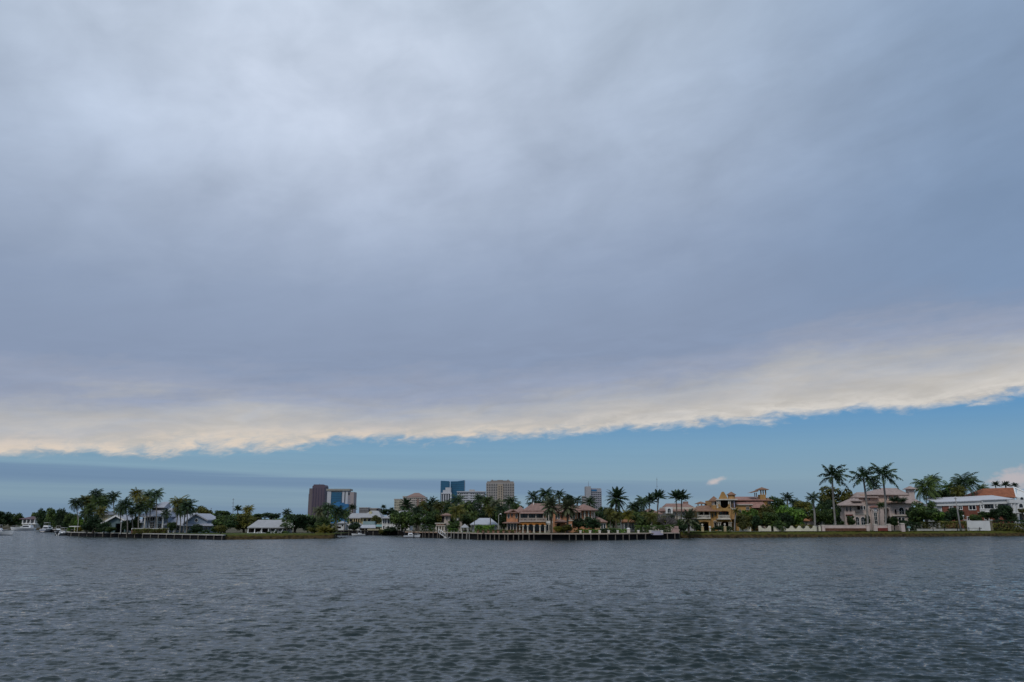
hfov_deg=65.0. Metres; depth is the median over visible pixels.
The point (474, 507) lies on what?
coconut palm
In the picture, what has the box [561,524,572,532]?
shrub
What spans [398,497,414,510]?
date palm
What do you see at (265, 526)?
ranch house
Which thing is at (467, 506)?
coconut palm
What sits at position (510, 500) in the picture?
coconut palm
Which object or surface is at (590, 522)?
broadleaf tree
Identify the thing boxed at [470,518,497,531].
white roofed house
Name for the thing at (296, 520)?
broadleaf tree
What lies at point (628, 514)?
coconut palm
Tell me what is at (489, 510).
coconut palm
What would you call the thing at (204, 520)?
waterfront house
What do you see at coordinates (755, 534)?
bank
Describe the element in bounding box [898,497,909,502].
areca palm
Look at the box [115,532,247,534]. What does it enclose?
lawn
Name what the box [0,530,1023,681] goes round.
water
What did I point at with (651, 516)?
coconut palm
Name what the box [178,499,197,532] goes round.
coconut palm
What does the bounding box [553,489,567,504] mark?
royal palm
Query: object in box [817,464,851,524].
royal palm
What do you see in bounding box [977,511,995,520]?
broadleaf tree
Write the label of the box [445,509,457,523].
broadleaf tree
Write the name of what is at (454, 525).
broadleaf tree
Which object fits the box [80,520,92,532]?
broadleaf tree
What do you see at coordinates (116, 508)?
coconut palm
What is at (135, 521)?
broadleaf tree
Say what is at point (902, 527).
gate pillar
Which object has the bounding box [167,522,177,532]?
broadleaf tree
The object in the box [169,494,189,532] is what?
coconut palm
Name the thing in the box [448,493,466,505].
coconut palm
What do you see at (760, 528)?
scalloped wall
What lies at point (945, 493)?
broadleaf tree
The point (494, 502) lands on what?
coconut palm
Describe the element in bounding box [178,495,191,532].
coconut palm
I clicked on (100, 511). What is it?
coconut palm
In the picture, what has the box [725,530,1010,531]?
lawn
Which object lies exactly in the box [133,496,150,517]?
coconut palm
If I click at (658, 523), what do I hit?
broadleaf tree
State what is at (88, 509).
coconut palm
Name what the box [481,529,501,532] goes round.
hedge
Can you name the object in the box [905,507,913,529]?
broadleaf tree
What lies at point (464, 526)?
gazebo
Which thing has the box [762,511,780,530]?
broadleaf tree
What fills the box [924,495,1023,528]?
house
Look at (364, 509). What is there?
distant block
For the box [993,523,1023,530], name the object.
hedge
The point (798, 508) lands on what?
broadleaf tree
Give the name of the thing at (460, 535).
dock
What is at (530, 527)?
glazed door
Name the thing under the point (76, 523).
broadleaf tree
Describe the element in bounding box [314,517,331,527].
broadleaf tree
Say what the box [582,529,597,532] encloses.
hedge
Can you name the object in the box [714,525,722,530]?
shrub
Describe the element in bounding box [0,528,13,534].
fishing boat
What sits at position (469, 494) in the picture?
white slab block
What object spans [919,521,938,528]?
hedge
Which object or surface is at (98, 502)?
coconut palm
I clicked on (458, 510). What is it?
coconut palm
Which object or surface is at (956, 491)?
broadleaf tree
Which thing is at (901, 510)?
window
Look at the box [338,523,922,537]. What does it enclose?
land
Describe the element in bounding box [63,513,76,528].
broadleaf tree
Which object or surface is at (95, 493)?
coconut palm
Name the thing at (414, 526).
distant woods
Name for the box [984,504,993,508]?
window
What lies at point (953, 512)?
broadleaf tree
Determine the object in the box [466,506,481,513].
broadleaf tree
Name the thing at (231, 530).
land
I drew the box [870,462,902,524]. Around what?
royal palm
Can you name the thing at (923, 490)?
coconut palm
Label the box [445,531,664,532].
lawn
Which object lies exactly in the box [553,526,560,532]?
shrub
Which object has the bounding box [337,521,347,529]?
white shed
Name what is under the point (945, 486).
coconut palm
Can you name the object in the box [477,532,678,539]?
dock
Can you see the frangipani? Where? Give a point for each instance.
(288, 526)
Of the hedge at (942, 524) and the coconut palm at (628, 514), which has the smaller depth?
the coconut palm at (628, 514)
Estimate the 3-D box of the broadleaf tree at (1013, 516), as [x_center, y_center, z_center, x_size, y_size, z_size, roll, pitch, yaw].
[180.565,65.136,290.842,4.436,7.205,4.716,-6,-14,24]
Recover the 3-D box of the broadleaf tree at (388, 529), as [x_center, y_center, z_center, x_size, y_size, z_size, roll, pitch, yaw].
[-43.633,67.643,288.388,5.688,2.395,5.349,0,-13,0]
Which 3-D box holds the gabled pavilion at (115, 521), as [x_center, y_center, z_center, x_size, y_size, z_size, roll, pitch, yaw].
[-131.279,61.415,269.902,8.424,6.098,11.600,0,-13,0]
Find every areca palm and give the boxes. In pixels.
[307,526,318,532]
[315,524,335,533]
[888,495,900,502]
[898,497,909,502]
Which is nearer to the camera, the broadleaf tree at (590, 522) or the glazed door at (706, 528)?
the broadleaf tree at (590, 522)
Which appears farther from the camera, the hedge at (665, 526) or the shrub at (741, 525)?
the shrub at (741, 525)
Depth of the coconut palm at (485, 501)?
277.98 m
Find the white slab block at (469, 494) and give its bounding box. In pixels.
[457,490,485,506]
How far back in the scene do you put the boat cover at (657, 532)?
227.01 m
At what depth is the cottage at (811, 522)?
281.74 m
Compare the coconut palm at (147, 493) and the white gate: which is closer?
the coconut palm at (147, 493)
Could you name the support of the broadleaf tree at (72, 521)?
on the land at (231, 530)
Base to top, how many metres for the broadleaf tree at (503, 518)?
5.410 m
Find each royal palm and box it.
[526,491,540,502]
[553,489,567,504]
[573,496,584,505]
[584,496,597,507]
[732,507,740,530]
[780,492,796,504]
[805,491,820,525]
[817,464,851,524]
[849,465,881,523]
[866,480,880,490]
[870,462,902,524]
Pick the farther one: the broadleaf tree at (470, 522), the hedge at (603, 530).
the broadleaf tree at (470, 522)
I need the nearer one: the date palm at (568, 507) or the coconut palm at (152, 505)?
the date palm at (568, 507)
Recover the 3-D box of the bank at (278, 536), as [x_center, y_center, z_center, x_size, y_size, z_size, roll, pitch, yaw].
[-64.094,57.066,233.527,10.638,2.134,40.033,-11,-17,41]
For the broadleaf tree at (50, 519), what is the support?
on the land at (231, 530)
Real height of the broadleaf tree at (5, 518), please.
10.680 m
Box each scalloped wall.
[739,526,750,530]
[758,526,770,530]
[773,526,815,530]
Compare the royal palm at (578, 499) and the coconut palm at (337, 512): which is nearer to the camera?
the coconut palm at (337, 512)
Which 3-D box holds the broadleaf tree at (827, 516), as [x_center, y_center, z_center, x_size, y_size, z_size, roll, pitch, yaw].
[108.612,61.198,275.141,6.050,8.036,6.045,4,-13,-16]
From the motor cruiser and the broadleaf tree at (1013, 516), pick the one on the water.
the motor cruiser
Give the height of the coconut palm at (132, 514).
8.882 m
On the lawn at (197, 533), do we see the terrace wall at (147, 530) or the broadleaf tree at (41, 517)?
the terrace wall at (147, 530)
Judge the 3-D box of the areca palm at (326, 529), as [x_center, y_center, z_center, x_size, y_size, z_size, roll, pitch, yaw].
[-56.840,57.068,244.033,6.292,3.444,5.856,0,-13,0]
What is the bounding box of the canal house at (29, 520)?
[21,516,38,527]
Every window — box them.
[899,507,904,513]
[968,505,975,509]
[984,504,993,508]
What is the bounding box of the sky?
[0,0,1023,521]
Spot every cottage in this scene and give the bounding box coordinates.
[794,519,809,528]
[808,519,822,530]
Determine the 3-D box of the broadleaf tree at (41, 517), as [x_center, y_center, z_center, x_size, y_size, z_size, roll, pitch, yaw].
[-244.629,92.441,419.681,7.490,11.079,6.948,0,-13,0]
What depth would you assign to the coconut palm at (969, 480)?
318.21 m
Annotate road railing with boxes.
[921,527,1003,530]
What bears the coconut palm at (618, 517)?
on the lawn at (535, 532)
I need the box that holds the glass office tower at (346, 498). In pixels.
[326,489,356,522]
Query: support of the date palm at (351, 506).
on the land at (618, 527)
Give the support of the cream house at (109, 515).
on the land at (231, 530)
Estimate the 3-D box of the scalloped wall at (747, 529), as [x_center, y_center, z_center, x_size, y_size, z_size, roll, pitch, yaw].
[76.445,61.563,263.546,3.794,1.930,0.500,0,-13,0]
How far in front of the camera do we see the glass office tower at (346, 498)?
1424.81 m
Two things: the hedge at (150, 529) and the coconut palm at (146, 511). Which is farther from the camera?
the coconut palm at (146, 511)
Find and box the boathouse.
[359,521,381,529]
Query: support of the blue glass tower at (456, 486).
on the land at (231, 530)
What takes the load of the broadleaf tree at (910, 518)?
on the lawn
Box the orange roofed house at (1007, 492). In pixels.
[964,487,1023,513]
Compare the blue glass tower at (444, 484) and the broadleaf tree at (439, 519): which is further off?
the blue glass tower at (444, 484)
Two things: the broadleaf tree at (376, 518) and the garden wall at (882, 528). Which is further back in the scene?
the broadleaf tree at (376, 518)
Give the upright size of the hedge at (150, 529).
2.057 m
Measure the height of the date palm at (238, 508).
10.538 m
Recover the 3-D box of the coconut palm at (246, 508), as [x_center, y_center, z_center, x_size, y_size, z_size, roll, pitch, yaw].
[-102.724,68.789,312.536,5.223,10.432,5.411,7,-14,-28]
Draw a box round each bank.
[224,533,335,539]
[680,530,1023,537]
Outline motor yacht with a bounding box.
[40,525,52,531]
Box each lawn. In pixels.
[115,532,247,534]
[231,532,350,534]
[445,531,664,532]
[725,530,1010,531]
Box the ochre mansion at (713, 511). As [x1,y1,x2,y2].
[693,487,773,530]
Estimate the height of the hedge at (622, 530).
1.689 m
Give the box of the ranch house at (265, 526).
[247,520,293,532]
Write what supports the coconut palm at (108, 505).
on the lawn at (197, 533)
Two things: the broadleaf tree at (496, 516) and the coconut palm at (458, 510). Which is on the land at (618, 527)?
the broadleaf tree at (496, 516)
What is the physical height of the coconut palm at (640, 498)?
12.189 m
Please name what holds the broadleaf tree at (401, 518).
on the land at (618, 527)
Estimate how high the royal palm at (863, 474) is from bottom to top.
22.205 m
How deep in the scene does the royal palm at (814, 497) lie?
268.25 m
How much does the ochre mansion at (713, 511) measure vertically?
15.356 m
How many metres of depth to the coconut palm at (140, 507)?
252.33 m
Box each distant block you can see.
[359,507,369,512]
[370,508,381,511]
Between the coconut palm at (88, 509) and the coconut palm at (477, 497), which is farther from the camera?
the coconut palm at (477, 497)
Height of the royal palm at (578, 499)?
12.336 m
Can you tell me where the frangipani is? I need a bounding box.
[280,522,294,530]
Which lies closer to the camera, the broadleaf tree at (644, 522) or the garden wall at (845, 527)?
the broadleaf tree at (644, 522)
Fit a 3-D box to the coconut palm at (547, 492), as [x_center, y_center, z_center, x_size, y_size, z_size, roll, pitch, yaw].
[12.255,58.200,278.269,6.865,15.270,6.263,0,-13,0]
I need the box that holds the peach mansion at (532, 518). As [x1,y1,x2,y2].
[503,502,607,532]
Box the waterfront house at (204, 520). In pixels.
[129,502,219,532]
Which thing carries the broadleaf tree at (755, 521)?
on the lawn
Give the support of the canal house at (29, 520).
on the land at (231, 530)
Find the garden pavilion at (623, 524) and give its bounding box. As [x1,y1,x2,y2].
[620,519,634,531]
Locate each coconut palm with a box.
[68,497,84,525]
[78,495,92,530]
[78,508,88,531]
[82,503,97,517]
[89,489,103,498]
[89,495,107,508]
[92,505,108,529]
[102,497,112,509]
[106,491,121,514]
[112,505,124,533]
[114,496,135,533]
[127,487,145,517]
[127,506,137,527]
[131,503,148,527]
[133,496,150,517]
[141,489,153,512]
[141,501,151,527]
[146,498,157,527]
[149,488,165,527]
[159,508,172,532]
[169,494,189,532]
[174,507,185,532]
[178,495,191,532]
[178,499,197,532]
[242,504,254,530]
[282,508,292,516]
[312,506,328,519]
[322,501,337,517]
[331,505,345,532]
[340,507,351,531]
[410,506,424,530]
[424,496,440,510]
[433,501,445,522]
[442,498,453,509]
[446,503,466,521]
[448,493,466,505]
[460,500,472,513]
[467,510,478,531]
[469,499,479,525]
[473,494,484,509]
[480,495,492,508]
[483,505,497,524]
[490,498,504,508]
[495,504,508,531]
[501,495,518,508]
[509,501,520,509]
[537,487,556,502]
[603,508,617,527]
[611,511,623,527]
[622,509,635,527]
[626,500,642,512]
[631,514,643,531]
[635,495,651,510]
[644,511,657,524]
[876,502,884,524]
[910,474,942,503]
[923,472,941,503]
[939,480,955,495]
[948,472,984,495]
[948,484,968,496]
[975,483,988,490]
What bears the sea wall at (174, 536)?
on the land at (231, 530)
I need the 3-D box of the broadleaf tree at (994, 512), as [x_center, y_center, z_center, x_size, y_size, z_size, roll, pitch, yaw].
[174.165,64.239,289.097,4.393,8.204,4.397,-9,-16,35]
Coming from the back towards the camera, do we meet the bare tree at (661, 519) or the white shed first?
the white shed
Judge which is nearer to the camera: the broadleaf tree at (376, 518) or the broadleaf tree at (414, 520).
the broadleaf tree at (414, 520)
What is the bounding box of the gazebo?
[460,524,468,531]
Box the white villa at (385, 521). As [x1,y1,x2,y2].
[380,511,412,529]
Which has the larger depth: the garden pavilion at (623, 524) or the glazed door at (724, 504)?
the glazed door at (724, 504)
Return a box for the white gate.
[963,520,992,530]
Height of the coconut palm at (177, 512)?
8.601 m
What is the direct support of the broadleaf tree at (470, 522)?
on the land at (618, 527)
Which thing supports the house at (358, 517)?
on the land at (618, 527)
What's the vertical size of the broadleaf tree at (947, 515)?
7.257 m
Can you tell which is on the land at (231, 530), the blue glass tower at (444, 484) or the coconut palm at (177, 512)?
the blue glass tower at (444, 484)
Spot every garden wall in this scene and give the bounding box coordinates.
[825,525,865,530]
[877,525,887,530]
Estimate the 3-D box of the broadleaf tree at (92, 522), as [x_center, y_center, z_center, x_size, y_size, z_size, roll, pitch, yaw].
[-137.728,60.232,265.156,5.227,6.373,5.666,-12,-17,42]
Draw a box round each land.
[0,523,420,537]
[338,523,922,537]
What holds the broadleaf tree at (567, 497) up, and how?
on the land at (618, 527)
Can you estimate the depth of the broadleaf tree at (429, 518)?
276.12 m
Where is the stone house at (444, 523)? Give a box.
[435,513,462,530]
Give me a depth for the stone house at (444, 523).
263.40 m
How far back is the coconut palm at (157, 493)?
256.74 m
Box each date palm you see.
[233,505,241,530]
[349,504,356,512]
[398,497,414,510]
[539,494,562,532]
[557,497,580,532]
[604,486,629,531]
[642,493,657,529]
[650,489,667,529]
[667,489,686,521]
[678,489,690,531]
[680,508,702,532]
[991,481,1001,487]
[1001,481,1011,487]
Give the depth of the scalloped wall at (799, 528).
263.37 m
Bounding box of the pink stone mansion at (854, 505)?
[837,486,922,529]
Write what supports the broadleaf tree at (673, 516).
on the lawn
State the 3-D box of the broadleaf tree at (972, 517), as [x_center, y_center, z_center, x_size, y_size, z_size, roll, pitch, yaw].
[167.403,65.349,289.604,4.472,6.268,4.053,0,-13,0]
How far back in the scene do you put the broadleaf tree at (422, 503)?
292.73 m
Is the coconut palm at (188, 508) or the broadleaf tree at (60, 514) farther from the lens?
the broadleaf tree at (60, 514)
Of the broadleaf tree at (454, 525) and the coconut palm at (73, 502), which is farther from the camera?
the coconut palm at (73, 502)
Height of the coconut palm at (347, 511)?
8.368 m
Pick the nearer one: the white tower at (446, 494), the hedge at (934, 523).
the hedge at (934, 523)
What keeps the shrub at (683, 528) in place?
on the land at (618, 527)
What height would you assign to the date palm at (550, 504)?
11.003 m
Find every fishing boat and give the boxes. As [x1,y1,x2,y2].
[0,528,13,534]
[403,530,419,537]
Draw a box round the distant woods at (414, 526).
[413,509,824,527]
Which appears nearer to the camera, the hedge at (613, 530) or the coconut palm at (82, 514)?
the hedge at (613, 530)
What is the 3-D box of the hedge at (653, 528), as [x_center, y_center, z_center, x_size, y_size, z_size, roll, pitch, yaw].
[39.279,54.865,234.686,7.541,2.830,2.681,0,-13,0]
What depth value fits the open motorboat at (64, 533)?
286.61 m
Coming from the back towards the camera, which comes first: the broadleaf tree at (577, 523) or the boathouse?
the boathouse
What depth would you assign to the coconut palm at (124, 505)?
251.05 m
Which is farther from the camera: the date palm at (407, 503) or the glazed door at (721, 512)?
the date palm at (407, 503)
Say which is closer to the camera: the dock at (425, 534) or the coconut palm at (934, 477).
the dock at (425, 534)
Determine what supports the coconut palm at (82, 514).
on the lawn at (197, 533)
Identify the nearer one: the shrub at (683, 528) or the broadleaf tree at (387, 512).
the shrub at (683, 528)
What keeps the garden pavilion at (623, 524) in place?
on the lawn at (535, 532)
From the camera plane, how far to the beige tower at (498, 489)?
1180.27 m
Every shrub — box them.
[190,524,202,533]
[214,524,227,533]
[378,529,386,534]
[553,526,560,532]
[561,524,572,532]
[678,525,687,532]
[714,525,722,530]
[738,521,745,530]
[889,517,898,529]
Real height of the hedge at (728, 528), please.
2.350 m
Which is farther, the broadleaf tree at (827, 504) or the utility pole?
the broadleaf tree at (827, 504)
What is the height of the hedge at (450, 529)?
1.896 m
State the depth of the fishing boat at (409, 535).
248.32 m
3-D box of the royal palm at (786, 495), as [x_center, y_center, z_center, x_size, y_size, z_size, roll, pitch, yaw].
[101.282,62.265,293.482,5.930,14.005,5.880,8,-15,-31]
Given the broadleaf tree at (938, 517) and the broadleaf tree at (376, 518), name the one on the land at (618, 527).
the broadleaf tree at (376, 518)
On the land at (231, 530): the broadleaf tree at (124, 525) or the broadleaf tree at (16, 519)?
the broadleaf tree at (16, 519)
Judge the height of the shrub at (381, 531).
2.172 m
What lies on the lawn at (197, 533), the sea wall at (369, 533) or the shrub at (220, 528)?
the shrub at (220, 528)
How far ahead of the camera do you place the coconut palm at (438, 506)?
281.88 m
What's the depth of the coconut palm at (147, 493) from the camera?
264.86 m
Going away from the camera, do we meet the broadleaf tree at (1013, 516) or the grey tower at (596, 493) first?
the broadleaf tree at (1013, 516)
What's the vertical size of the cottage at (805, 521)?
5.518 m
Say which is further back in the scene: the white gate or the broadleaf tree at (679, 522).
the white gate
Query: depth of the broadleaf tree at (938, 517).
286.02 m
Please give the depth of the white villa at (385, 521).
296.38 m
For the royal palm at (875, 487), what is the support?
on the land at (618, 527)
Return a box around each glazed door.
[528,524,532,530]
[700,523,708,530]
[719,511,728,517]
[720,501,727,507]
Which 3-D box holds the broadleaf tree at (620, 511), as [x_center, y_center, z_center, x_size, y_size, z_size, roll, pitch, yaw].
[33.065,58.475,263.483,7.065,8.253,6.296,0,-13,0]
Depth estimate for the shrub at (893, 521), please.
284.11 m
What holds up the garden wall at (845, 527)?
on the lawn at (775, 531)
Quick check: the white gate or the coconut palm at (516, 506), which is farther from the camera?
the white gate
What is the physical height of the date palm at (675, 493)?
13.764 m
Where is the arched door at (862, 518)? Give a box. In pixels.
[861,517,865,524]
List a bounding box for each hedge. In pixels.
[132,528,168,533]
[187,530,209,532]
[420,524,436,531]
[447,528,458,531]
[475,524,494,531]
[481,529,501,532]
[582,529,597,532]
[600,528,607,532]
[609,528,618,532]
[617,528,626,532]
[634,524,659,532]
[659,524,676,531]
[721,526,733,530]
[765,524,813,530]
[902,521,921,530]
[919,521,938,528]
[937,521,966,530]
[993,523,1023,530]
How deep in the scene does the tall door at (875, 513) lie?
293.28 m
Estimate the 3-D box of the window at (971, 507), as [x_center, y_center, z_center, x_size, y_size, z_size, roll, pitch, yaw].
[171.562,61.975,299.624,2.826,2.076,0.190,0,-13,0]
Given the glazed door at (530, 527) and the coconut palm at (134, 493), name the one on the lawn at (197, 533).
the coconut palm at (134, 493)
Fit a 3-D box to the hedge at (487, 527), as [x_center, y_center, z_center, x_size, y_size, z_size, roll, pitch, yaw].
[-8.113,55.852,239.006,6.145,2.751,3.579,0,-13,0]
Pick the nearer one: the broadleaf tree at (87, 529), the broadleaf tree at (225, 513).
the broadleaf tree at (87, 529)
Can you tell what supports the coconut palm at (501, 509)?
on the land at (618, 527)
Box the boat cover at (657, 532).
[651,531,662,534]
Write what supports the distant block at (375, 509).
on the land at (231, 530)
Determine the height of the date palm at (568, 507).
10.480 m
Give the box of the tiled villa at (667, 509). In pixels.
[642,501,706,530]
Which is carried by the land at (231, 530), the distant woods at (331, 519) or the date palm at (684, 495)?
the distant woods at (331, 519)
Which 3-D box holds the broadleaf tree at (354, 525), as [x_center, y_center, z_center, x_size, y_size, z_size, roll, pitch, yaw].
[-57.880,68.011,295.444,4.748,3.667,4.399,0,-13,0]
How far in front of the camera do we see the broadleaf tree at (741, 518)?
264.40 m
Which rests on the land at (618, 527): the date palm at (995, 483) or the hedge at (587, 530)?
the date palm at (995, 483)
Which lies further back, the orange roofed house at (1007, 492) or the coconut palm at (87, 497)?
the orange roofed house at (1007, 492)
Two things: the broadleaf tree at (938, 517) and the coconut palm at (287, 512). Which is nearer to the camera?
the broadleaf tree at (938, 517)
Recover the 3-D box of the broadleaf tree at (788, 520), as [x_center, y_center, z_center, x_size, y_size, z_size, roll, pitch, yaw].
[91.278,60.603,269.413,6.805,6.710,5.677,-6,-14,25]
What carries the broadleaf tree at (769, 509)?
on the lawn
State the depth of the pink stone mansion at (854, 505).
294.51 m
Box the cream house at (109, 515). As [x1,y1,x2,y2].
[93,511,119,531]
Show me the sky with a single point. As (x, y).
(260, 253)
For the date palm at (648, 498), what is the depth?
266.39 m
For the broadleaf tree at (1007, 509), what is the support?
on the land at (618, 527)
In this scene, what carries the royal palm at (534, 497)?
on the land at (618, 527)
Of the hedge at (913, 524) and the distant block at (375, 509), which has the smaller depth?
the hedge at (913, 524)
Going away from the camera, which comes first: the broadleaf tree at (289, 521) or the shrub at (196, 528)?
the shrub at (196, 528)
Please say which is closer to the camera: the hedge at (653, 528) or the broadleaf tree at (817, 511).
the hedge at (653, 528)
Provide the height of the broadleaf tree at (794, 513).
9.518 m
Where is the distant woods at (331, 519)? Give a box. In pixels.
[212,513,348,525]
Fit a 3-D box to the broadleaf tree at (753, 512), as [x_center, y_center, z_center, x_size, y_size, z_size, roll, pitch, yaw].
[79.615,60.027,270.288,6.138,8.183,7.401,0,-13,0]
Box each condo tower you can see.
[394,499,402,510]
[403,493,427,511]
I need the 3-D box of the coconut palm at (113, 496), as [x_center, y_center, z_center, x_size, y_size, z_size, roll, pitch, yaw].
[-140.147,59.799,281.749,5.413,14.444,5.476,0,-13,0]
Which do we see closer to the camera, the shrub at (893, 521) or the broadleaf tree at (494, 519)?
the broadleaf tree at (494, 519)
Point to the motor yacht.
(47, 528)
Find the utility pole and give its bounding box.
[954,496,961,530]
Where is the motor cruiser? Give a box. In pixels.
[11,523,35,529]
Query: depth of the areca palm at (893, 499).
292.12 m
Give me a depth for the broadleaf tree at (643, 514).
253.96 m
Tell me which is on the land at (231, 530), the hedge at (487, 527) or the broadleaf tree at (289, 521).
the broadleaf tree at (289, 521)
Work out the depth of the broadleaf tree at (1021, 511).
293.13 m
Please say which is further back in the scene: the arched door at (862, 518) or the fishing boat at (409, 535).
the arched door at (862, 518)
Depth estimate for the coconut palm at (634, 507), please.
265.88 m
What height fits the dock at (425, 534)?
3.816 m
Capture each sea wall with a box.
[52,529,225,539]
[334,531,404,534]
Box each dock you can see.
[405,530,441,537]
[441,531,476,538]
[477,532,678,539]
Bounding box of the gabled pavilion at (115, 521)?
[102,514,139,532]
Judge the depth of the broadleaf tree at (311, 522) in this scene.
262.09 m
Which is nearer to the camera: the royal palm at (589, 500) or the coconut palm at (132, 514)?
the coconut palm at (132, 514)
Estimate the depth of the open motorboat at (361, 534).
279.59 m
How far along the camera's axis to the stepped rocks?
234.06 m
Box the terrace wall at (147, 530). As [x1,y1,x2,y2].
[131,528,166,533]
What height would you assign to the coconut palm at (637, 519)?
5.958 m
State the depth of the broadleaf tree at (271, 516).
408.63 m
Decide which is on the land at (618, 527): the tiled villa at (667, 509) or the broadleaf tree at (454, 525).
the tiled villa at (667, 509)
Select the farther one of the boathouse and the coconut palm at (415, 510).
the boathouse
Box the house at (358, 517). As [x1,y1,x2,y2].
[347,511,384,527]
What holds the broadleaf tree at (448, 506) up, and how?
on the land at (618, 527)
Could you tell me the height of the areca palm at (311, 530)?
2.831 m
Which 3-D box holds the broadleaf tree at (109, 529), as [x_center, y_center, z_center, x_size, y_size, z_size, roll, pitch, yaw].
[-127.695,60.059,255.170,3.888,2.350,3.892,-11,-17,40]
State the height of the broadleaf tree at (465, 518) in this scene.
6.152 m
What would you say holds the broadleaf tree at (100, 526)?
on the land at (231, 530)
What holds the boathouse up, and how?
on the land at (618, 527)
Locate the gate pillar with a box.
[899,523,904,531]
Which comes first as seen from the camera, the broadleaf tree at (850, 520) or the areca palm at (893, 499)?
the broadleaf tree at (850, 520)
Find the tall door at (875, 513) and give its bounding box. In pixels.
[873,512,877,524]
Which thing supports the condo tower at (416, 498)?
on the land at (231, 530)
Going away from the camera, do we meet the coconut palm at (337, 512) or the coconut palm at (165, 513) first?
the coconut palm at (165, 513)
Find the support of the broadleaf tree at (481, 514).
on the land at (618, 527)
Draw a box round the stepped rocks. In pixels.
[671,526,678,532]
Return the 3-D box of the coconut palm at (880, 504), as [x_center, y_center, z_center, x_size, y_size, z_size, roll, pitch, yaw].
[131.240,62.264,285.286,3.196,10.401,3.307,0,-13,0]
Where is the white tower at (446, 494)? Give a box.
[441,487,451,512]
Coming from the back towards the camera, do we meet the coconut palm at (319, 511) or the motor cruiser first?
the motor cruiser
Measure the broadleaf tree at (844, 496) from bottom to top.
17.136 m
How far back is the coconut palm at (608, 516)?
242.10 m
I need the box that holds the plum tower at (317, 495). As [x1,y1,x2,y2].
[308,484,327,515]
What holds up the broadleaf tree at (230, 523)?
on the lawn at (197, 533)
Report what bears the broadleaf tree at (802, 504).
on the lawn
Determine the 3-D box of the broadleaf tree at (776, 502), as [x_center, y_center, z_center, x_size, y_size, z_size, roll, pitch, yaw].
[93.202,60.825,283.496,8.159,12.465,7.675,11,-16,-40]
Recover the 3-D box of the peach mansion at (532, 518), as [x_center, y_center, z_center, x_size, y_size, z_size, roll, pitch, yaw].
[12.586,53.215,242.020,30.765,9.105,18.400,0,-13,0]
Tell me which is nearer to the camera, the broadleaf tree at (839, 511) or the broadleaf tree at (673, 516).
the broadleaf tree at (673, 516)
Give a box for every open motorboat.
[55,527,67,535]
[351,530,366,535]
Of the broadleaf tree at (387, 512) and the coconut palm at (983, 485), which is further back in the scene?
the broadleaf tree at (387, 512)
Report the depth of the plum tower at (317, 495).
1473.96 m
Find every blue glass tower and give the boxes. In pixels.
[440,481,449,501]
[451,480,464,501]
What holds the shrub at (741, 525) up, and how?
on the land at (618, 527)
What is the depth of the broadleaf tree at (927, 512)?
279.97 m
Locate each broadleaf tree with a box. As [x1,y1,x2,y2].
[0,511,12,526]
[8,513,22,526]
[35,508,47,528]
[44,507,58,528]
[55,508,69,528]
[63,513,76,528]
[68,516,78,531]
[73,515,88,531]
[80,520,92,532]
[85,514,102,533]
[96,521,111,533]
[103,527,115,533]
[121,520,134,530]
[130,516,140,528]
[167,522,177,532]
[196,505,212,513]
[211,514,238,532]
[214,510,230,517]
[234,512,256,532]
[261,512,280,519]
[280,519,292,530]
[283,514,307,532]
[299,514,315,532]
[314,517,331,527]
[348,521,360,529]
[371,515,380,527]
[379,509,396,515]
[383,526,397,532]
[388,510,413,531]
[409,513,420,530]
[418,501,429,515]
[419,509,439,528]
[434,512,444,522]
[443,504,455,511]
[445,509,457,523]
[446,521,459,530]
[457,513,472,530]
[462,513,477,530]
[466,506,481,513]
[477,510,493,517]
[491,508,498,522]
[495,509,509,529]
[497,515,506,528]
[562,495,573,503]
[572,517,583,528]
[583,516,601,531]
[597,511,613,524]
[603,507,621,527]
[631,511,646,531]
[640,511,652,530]
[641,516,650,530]
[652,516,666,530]
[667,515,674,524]
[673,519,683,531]
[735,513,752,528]
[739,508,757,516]
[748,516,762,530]
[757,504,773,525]
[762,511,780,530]
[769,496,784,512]
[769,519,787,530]
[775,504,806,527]
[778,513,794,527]
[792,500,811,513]
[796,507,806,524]
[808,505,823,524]
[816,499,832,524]
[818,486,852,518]
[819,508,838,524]
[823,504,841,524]
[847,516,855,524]
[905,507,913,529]
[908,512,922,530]
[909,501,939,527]
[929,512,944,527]
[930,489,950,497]
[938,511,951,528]
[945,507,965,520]
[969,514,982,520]
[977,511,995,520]
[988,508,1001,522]
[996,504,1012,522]
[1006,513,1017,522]
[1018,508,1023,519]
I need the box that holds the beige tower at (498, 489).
[486,480,513,507]
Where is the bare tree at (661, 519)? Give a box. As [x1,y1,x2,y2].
[656,516,676,529]
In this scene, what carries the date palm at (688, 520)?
on the land at (618, 527)
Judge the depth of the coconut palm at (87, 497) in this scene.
286.09 m
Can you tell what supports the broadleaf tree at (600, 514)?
on the land at (618, 527)
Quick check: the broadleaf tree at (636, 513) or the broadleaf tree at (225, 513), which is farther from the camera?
the broadleaf tree at (225, 513)
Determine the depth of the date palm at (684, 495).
257.54 m
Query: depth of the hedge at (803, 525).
268.17 m
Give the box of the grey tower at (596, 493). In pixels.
[584,482,601,510]
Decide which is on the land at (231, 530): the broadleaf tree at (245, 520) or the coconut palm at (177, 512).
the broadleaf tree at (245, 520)
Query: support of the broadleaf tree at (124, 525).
on the lawn at (197, 533)
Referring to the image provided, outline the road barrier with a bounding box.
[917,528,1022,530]

